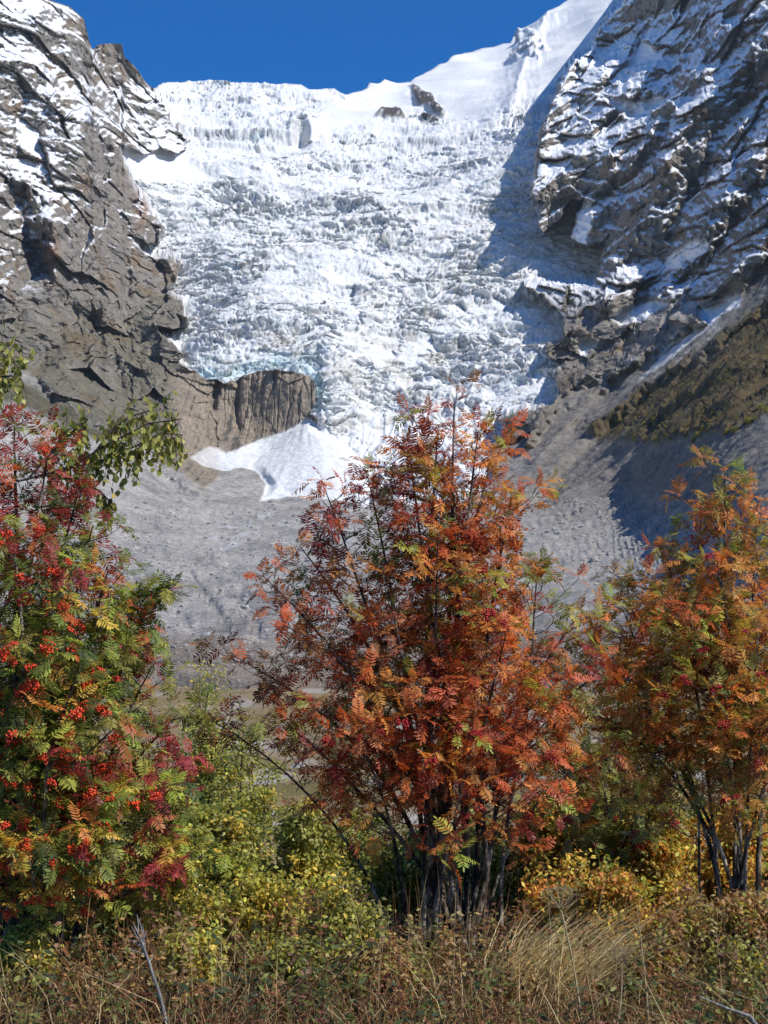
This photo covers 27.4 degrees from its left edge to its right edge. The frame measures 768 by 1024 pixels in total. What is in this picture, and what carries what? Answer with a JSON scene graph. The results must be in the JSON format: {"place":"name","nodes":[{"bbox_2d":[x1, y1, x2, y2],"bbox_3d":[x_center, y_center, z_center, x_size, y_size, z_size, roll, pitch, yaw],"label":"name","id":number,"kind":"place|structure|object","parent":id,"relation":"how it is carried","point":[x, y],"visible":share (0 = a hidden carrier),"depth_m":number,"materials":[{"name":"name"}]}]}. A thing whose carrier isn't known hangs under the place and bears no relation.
{"place":"outdoors","nodes":[
{"label":"outdoors","id":0,"kind":"place"},
{"bbox_2d":[0,0,317,489],"bbox_3d":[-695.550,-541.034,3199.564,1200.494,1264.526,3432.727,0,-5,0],"label":"rock mountain","id":1,"kind":"structure","parent":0,"point":[89,302],"depth_m":2591.56,"materials":[{"name":"grey stone"}]},
{"bbox_2d":[51,0,566,93],"label":"sky","id":2,"kind":"structure","parent":0,"point":[345,46],"materials":[{"name":"blue"}]},
{"bbox_2d":[120,0,622,503],"bbox_3d":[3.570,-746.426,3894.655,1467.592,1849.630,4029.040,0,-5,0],"label":"glacier","id":3,"kind":"object","parent":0,"point":[352,260],"visible":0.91,"depth_m":2998.44,"materials":[{"name":"white ice"}]},
{"bbox_2d":[0,411,767,693],"bbox_3d":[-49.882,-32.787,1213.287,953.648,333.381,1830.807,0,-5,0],"label":"valley ground","id":4,"kind":"structure","parent":0,"point":[172,490],"depth_m":1263.93,"materials":[{"name":"grey gravel"}]},
{"bbox_2d":[200,632,210,636],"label":"boulder","id":5,"kind":"object","parent":4,"relation":"on","point":[205,634],"visible":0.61,"depth_m":667.02,"materials":[{"name":"stone"}]},
{"bbox_2d":[240,604,248,608],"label":"boulder","id":6,"kind":"object","parent":4,"relation":"on","point":[242,606],"visible":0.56,"depth_m":919.53,"materials":[{"name":"stone"}]},
{"bbox_2d":[191,417,372,505],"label":"snow cone","id":7,"kind":"object","parent":4,"relation":"on","point":[280,463],"visible":0.84,"depth_m":2098.10,"materials":[{"name":"white snow"}]},
{"bbox_2d":[85,496,691,674],"bbox_3d":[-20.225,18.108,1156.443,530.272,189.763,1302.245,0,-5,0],"label":"rubble","id":8,"kind":"object","parent":4,"relation":"on","point":[307,558],"visible":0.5,"depth_m":1181.00,"materials":[{"name":"stone"}]},
{"bbox_2d":[588,557,598,562],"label":"boulder","id":9,"kind":"object","parent":4,"relation":"on","point":[593,559],"visible":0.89,"depth_m":1143.45,"materials":[{"name":"stone"}]},
{"bbox_2d":[0,682,767,1023],"bbox_3d":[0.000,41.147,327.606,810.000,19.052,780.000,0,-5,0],"label":"meadow ground","id":10,"kind":"structure","parent":0,"point":[252,706],"depth_m":287.21,"materials":[{"name":"green plant"}]},
{"bbox_2d":[0,911,66,1005],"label":"birch bush","id":11,"kind":"object","parent":10,"relation":"on","point":[32,945],"visible":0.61,"depth_m":8.25,"materials":[{"name":"green plant"}]},
{"bbox_2d":[0,966,66,1009],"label":"laurel bush","id":12,"kind":"object","parent":10,"relation":"on","point":[47,983],"visible":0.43,"depth_m":7.97,"materials":[{"name":"green plant"}]},
{"bbox_2d":[3,869,94,954],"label":"birch bush","id":13,"kind":"object","parent":10,"relation":"on","point":[67,934],"visible":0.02,"depth_m":9.03,"materials":[{"name":"green plant"}]},
{"bbox_2d":[0,313,187,531],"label":"birch tree","id":14,"kind":"object","parent":10,"relation":"on","point":[114,446],"visible":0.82,"depth_m":10.89,"materials":[{"name":"green plant"}]},
{"bbox_2d":[65,860,142,931],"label":"birch bush","id":15,"kind":"object","parent":10,"relation":"on","point":[90,908],"depth_m":9.69,"materials":[{"name":"green plant"}]},
{"bbox_2d":[63,836,163,974],"bbox_3d":[-1.541,2.320,9.247,0.727,0.869,0.663,4,-7,-40],"label":"birch bush","id":16,"kind":"object","parent":10,"relation":"on","point":[130,899],"visible":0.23,"depth_m":9.12,"materials":[{"name":"green plant"}]},
{"bbox_2d":[0,394,250,973],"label":"rowan tree","id":17,"kind":"object","parent":10,"relation":"on","point":[60,789],"visible":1,"depth_m":8.57,"materials":[{"name":"green plant"}]},
{"bbox_2d":[129,915,166,1023],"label":"dead branch","id":18,"kind":"object","parent":10,"relation":"on","point":[142,945],"visible":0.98,"depth_m":7.43,"materials":[{"name":"grey wood"}]},
{"bbox_2d":[119,768,201,887],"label":"birch bush","id":19,"kind":"object","parent":10,"relation":"on","point":[193,806],"visible":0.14,"depth_m":14.78,"materials":[{"name":"green plant"}]},
{"bbox_2d":[141,871,214,917],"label":"birch bush","id":20,"kind":"object","parent":10,"relation":"on","point":[206,891],"visible":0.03,"depth_m":10.17,"materials":[{"name":"green plant"}]},
{"bbox_2d":[125,847,232,971],"bbox_3d":[-1.121,2.328,9.113,0.693,0.786,0.661,0,-5,0],"label":"birch bush","id":21,"kind":"object","parent":10,"relation":"on","point":[214,910],"visible":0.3,"depth_m":9.05,"materials":[{"name":"green plant"}]},
{"bbox_2d":[135,971,233,1021],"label":"laurel bush","id":22,"kind":"object","parent":10,"relation":"on","point":[149,993],"visible":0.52,"depth_m":7.78,"materials":[{"name":"green plant"}]},
{"bbox_2d":[148,917,240,1004],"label":"birch bush","id":23,"kind":"object","parent":10,"relation":"on","point":[198,958],"visible":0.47,"depth_m":8.29,"materials":[{"name":"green plant"}]},
{"bbox_2d":[211,954,217,1016],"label":"grass stalk","id":24,"kind":"object","parent":10,"relation":"on","point":[214,986],"depth_m":7.52,"materials":[{"name":"beige plant"}]},
{"bbox_2d":[169,799,264,899],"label":"birch bush","id":25,"kind":"object","parent":10,"relation":"on","point":[208,818],"visible":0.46,"depth_m":13.21,"materials":[{"name":"green plant"}]},
{"bbox_2d":[169,652,272,829],"bbox_3d":[-2.129,3.469,19.795,1.321,3.433,1.385,2,-6,-25],"label":"willow bush","id":26,"kind":"object","parent":10,"relation":"on","point":[211,757],"visible":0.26,"depth_m":19.68,"materials":[{"name":"green plant"}]},
{"bbox_2d":[220,882,222,1021],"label":"grass stalk","id":27,"kind":"object","parent":10,"relation":"on","point":[221,949],"depth_m":7.83,"materials":[{"name":"beige plant"}]},
{"bbox_2d":[217,886,275,946],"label":"birch bush","id":28,"kind":"object","parent":10,"relation":"on","point":[229,892],"depth_m":10.07,"materials":[{"name":"green plant"}]},
{"bbox_2d":[199,696,294,887],"bbox_3d":[-1.661,3.495,18.701,1.266,2.609,1.373,0,-5,0],"label":"willow bush","id":29,"kind":"object","parent":10,"relation":"on","point":[263,823],"visible":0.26,"depth_m":18.70,"materials":[{"name":"green plant"}]},
{"bbox_2d":[252,972,272,1023],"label":"grass stalk","id":30,"kind":"object","parent":10,"relation":"on","point":[266,1003],"depth_m":7.51,"materials":[{"name":"brown plant"}]},
{"bbox_2d":[209,861,325,971],"bbox_3d":[-0.650,2.394,9.124,0.669,0.748,0.634,5,-7,-42],"label":"birch bush","id":31,"kind":"object","parent":10,"relation":"on","point":[249,896],"visible":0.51,"depth_m":9.07,"materials":[{"name":"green plant"}]},
{"bbox_2d":[224,967,333,1012],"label":"laurel bush","id":32,"kind":"object","parent":10,"relation":"on","point":[318,985],"visible":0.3,"depth_m":8.06,"materials":[{"name":"green plant"}]},
{"bbox_2d":[244,925,344,1005],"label":"birch bush","id":33,"kind":"object","parent":10,"relation":"on","point":[294,967],"visible":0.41,"depth_m":8.24,"materials":[{"name":"green plant"}]},
{"bbox_2d":[250,795,362,907],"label":"birch bush","id":34,"kind":"object","parent":10,"relation":"on","point":[305,840],"visible":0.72,"depth_m":13.57,"materials":[{"name":"green plant"}]},
{"bbox_2d":[311,938,379,984],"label":"laurel bush","id":35,"kind":"object","parent":10,"relation":"on","point":[332,966],"visible":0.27,"depth_m":8.42,"materials":[{"name":"green plant"}]},
{"bbox_2d":[296,866,395,978],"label":"birch bush","id":36,"kind":"object","parent":10,"relation":"on","point":[341,907],"visible":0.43,"depth_m":8.93,"materials":[{"name":"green plant"}]},
{"bbox_2d":[319,803,407,901],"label":"birch bush","id":37,"kind":"object","parent":10,"relation":"on","point":[347,868],"visible":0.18,"depth_m":16.54,"materials":[{"name":"green plant"}]},
{"bbox_2d":[0,885,767,1023],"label":"weeds","id":38,"kind":"object","parent":10,"relation":"on","point":[350,1015],"visible":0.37,"depth_m":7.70,"materials":[{"name":"plant"}]},
{"bbox_2d":[0,883,767,1023],"bbox_3d":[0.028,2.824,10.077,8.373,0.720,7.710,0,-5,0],"label":"dry grass","id":39,"kind":"structure","parent":10,"relation":"on","point":[321,1007],"depth_m":7.85,"materials":[{"name":"plant"}]},
{"bbox_2d":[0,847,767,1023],"bbox_3d":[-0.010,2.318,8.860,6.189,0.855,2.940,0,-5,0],"label":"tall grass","id":40,"kind":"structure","parent":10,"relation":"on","point":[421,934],"depth_m":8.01,"materials":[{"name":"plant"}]},
{"bbox_2d":[345,936,437,1008],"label":"birch bush","id":41,"kind":"object","parent":10,"relation":"on","point":[385,946],"visible":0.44,"depth_m":8.31,"materials":[{"name":"green plant"}]},
{"bbox_2d":[339,815,447,928],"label":"birch bush","id":42,"kind":"object","parent":10,"relation":"on","point":[411,878],"visible":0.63,"depth_m":11.25,"materials":[{"name":"green plant"}]},
{"bbox_2d":[186,368,635,961],"bbox_3d":[0.188,0.930,9.840,2.995,3.751,1.920,0,-5,0],"label":"rowan tree","id":43,"kind":"object","parent":10,"relation":"on","point":[464,752],"visible":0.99,"depth_m":9.74,"materials":[{"name":"orange plant"}]},
{"bbox_2d":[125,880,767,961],"bbox_3d":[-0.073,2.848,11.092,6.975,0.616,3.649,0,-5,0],"label":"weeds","id":44,"kind":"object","parent":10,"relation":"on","point":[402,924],"visible":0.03,"depth_m":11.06,"materials":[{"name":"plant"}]},
{"bbox_2d":[451,900,455,1013],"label":"grass stalk","id":45,"kind":"object","parent":10,"relation":"on","point":[453,959],"depth_m":7.73,"materials":[{"name":"brown plant"}]},
{"bbox_2d":[436,805,512,897],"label":"birch bush","id":46,"kind":"object","parent":10,"relation":"on","point":[471,810],"visible":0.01,"depth_m":17.77,"materials":[{"name":"green plant"}]},
{"bbox_2d":[444,814,546,924],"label":"birch bush","id":47,"kind":"object","parent":10,"relation":"on","point":[495,869],"visible":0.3,"depth_m":11.53,"materials":[{"name":"green plant"}]},
{"bbox_2d":[446,965,566,998],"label":"laurel bush","id":48,"kind":"object","parent":10,"relation":"on","point":[501,973],"visible":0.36,"depth_m":8.23,"materials":[{"name":"green plant"}]},
{"bbox_2d":[513,919,570,961],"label":"laurel bush","id":49,"kind":"object","parent":10,"relation":"on","point":[541,936],"visible":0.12,"depth_m":9.30,"materials":[{"name":"green plant"}]},
{"bbox_2d":[503,780,584,919],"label":"birch bush","id":50,"kind":"object","parent":10,"relation":"on","point":[556,849],"visible":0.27,"depth_m":11.67,"materials":[{"name":"green plant"}]},
{"bbox_2d":[512,810,586,887],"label":"birch bush","id":51,"kind":"object","parent":10,"relation":"on","point":[563,859],"visible":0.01,"depth_m":12.75,"materials":[{"name":"yellow plant"}]},
{"bbox_2d":[546,876,556,1015],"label":"grass stalk","id":52,"kind":"object","parent":10,"relation":"on","point":[552,951],"depth_m":8.03,"materials":[{"name":"beige plant"}]},
{"bbox_2d":[503,848,600,963],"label":"birch bush","id":53,"kind":"object","parent":10,"relation":"on","point":[533,889],"visible":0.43,"depth_m":9.35,"materials":[{"name":"yellow plant"}]},
{"bbox_2d":[538,883,583,1021],"bbox_3d":[0.837,2.147,7.431,0.228,0.775,0.224,0,-5,0],"label":"dried umbel","id":54,"kind":"object","parent":10,"relation":"on","point":[560,907],"visible":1,"depth_m":7.45,"materials":[{"name":"brown plant"}]},
{"bbox_2d":[550,742,596,858],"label":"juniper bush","id":55,"kind":"object","parent":10,"relation":"on","point":[572,781],"visible":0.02,"depth_m":14.28,"materials":[{"name":"green plant"}]},
{"bbox_2d":[470,892,692,1017],"bbox_3d":[1.073,2.343,8.430,1.311,0.622,1.093,0,-5,0],"label":"grass tuft","id":56,"kind":"object","parent":10,"relation":"on","point":[575,958],"visible":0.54,"depth_m":8.31,"materials":[{"name":"plant"}]},
{"bbox_2d":[584,961,595,1023],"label":"grass stalk","id":57,"kind":"object","parent":10,"relation":"on","point":[590,995],"depth_m":7.62,"materials":[{"name":"beige plant"}]},
{"bbox_2d":[591,857,608,952],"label":"grass stalk","id":58,"kind":"object","parent":10,"relation":"on","point":[599,905],"depth_m":8.44,"materials":[{"name":"beige plant"}]},
{"bbox_2d":[491,668,716,907],"bbox_3d":[1.731,2.154,11.866,1.566,1.982,1.525,4,-7,-39],"label":"rowan tree","id":59,"kind":"object","parent":10,"relation":"on","point":[603,827],"visible":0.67,"depth_m":11.70,"materials":[{"name":"green plant"}]},
{"bbox_2d":[570,846,649,902],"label":"birch bush","id":60,"kind":"object","parent":10,"relation":"on","point":[593,867],"visible":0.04,"depth_m":12.04,"materials":[{"name":"yellow plant"}]},
{"bbox_2d":[563,853,677,979],"bbox_3d":[1.393,2.400,9.207,0.702,0.788,0.626,0,-5,0],"label":"birch bush","id":61,"kind":"object","parent":10,"relation":"on","point":[615,887],"visible":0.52,"depth_m":9.18,"materials":[{"name":"yellow plant"}]},
{"bbox_2d":[606,945,636,1023],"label":"dried umbel","id":62,"kind":"object","parent":10,"relation":"on","point":[624,952],"visible":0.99,"depth_m":7.62,"materials":[{"name":"brown plant"}]},
{"bbox_2d":[609,949,637,983],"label":"laurel bush","id":63,"kind":"object","parent":10,"relation":"on","point":[624,965],"visible":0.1,"depth_m":8.46,"materials":[{"name":"green plant"}]},
{"bbox_2d":[608,688,672,868],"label":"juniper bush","id":64,"kind":"object","parent":10,"relation":"on","point":[633,772],"visible":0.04,"depth_m":16.77,"materials":[{"name":"green plant"}]},
{"bbox_2d":[637,907,649,1023],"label":"grass stalk","id":65,"kind":"object","parent":10,"relation":"on","point":[644,971],"depth_m":7.43,"materials":[{"name":"brown plant"}]},
{"bbox_2d":[613,924,698,1013],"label":"birch bush","id":66,"kind":"object","parent":10,"relation":"on","point":[666,958],"visible":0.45,"depth_m":8.24,"materials":[{"name":"green plant"}]},
{"bbox_2d":[609,799,711,926],"bbox_3d":[1.990,2.607,11.538,0.730,1.043,0.958,0,-5,0],"label":"birch bush","id":67,"kind":"object","parent":10,"relation":"on","point":[661,864],"visible":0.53,"depth_m":11.38,"materials":[{"name":"yellow plant"}]},
{"bbox_2d":[568,444,767,916],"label":"rowan tree","id":68,"kind":"object","parent":10,"relation":"on","point":[709,645],"visible":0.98,"depth_m":10.27,"materials":[{"name":"orange plant"}]},
{"bbox_2d":[637,808,707,887],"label":"birch bush","id":69,"kind":"object","parent":10,"relation":"on","point":[688,859],"visible":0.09,"depth_m":12.99,"materials":[{"name":"yellow plant"}]},
{"bbox_2d":[623,866,728,980],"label":"birch bush","id":70,"kind":"object","parent":10,"relation":"on","point":[686,916],"visible":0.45,"depth_m":9.05,"materials":[{"name":"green plant"}]},
{"bbox_2d":[680,794,767,911],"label":"birch bush","id":71,"kind":"object","parent":10,"relation":"on","point":[708,886],"visible":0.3,"depth_m":11.62,"materials":[{"name":"green plant"}]},
{"bbox_2d":[687,931,767,1014],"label":"birch bush","id":72,"kind":"object","parent":10,"relation":"on","point":[742,960],"visible":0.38,"depth_m":8.24,"materials":[{"name":"green plant"}]},
{"bbox_2d":[699,996,756,1023],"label":"dead branch","id":73,"kind":"object","parent":10,"relation":"on","point":[751,1018],"visible":1,"depth_m":7.07,"materials":[{"name":"grey wood"}]},
{"bbox_2d":[700,886,767,979],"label":"birch bush","id":74,"kind":"object","parent":10,"relation":"on","point":[749,914],"visible":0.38,"depth_m":8.92,"materials":[{"name":"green plant"}]},
{"bbox_2d":[712,801,767,900],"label":"birch bush","id":75,"kind":"object","parent":10,"relation":"on","point":[763,875],"visible":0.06,"depth_m":13.61,"materials":[{"name":"yellow plant"}]},
{"bbox_2d":[371,0,621,121],"bbox_3d":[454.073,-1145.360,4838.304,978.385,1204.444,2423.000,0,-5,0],"label":"snow mountain","id":76,"kind":"structure","parent":0,"point":[535,59],"depth_m":4447.49,"materials":[{"name":"white snow"}]},
{"bbox_2d":[493,0,767,447],"bbox_3d":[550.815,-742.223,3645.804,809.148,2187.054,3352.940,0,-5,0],"label":"rock mountain","id":77,"kind":"structure","parent":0,"point":[652,151],"depth_m":2683.42,"materials":[{"name":"grey stone"}]},
{"bbox_2d":[509,259,767,502],"bbox_3d":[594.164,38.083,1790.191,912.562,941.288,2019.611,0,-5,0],"label":"moraine slope","id":78,"kind":"structure","parent":0,"point":[584,444],"depth_m":1835.07,"materials":[{"name":"grey gravel"}]},
{"bbox_2d":[618,305,767,438],"bbox_3d":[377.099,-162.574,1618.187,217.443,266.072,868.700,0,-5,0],"label":"slope scrub","id":79,"kind":"object","parent":78,"relation":"on","point":[691,383],"visible":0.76,"depth_m":1706.80,"materials":[{"name":"green plant"}]},
{"bbox_2d":[722,428,730,434],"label":"moraine shrub","id":80,"kind":"object","parent":78,"relation":"on","point":[726,431],"visible":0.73,"depth_m":1234.97,"materials":[{"name":"green plant"}]},
{"bbox_2d":[730,426,739,433],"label":"moraine shrub","id":81,"kind":"object","parent":78,"relation":"on","point":[735,428],"visible":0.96,"depth_m":1195.57,"materials":[{"name":"green plant"}]},
{"bbox_2d":[742,416,751,422],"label":"moraine shrub","id":82,"kind":"object","parent":78,"relation":"on","point":[745,419],"visible":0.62,"depth_m":1193.21,"materials":[{"name":"green plant"}]},
{"bbox_2d":[758,406,767,412],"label":"moraine shrub","id":83,"kind":"object","parent":78,"relation":"on","point":[763,408],"visible":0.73,"depth_m":1169.04,"materials":[{"name":"green plant"}]}
]}

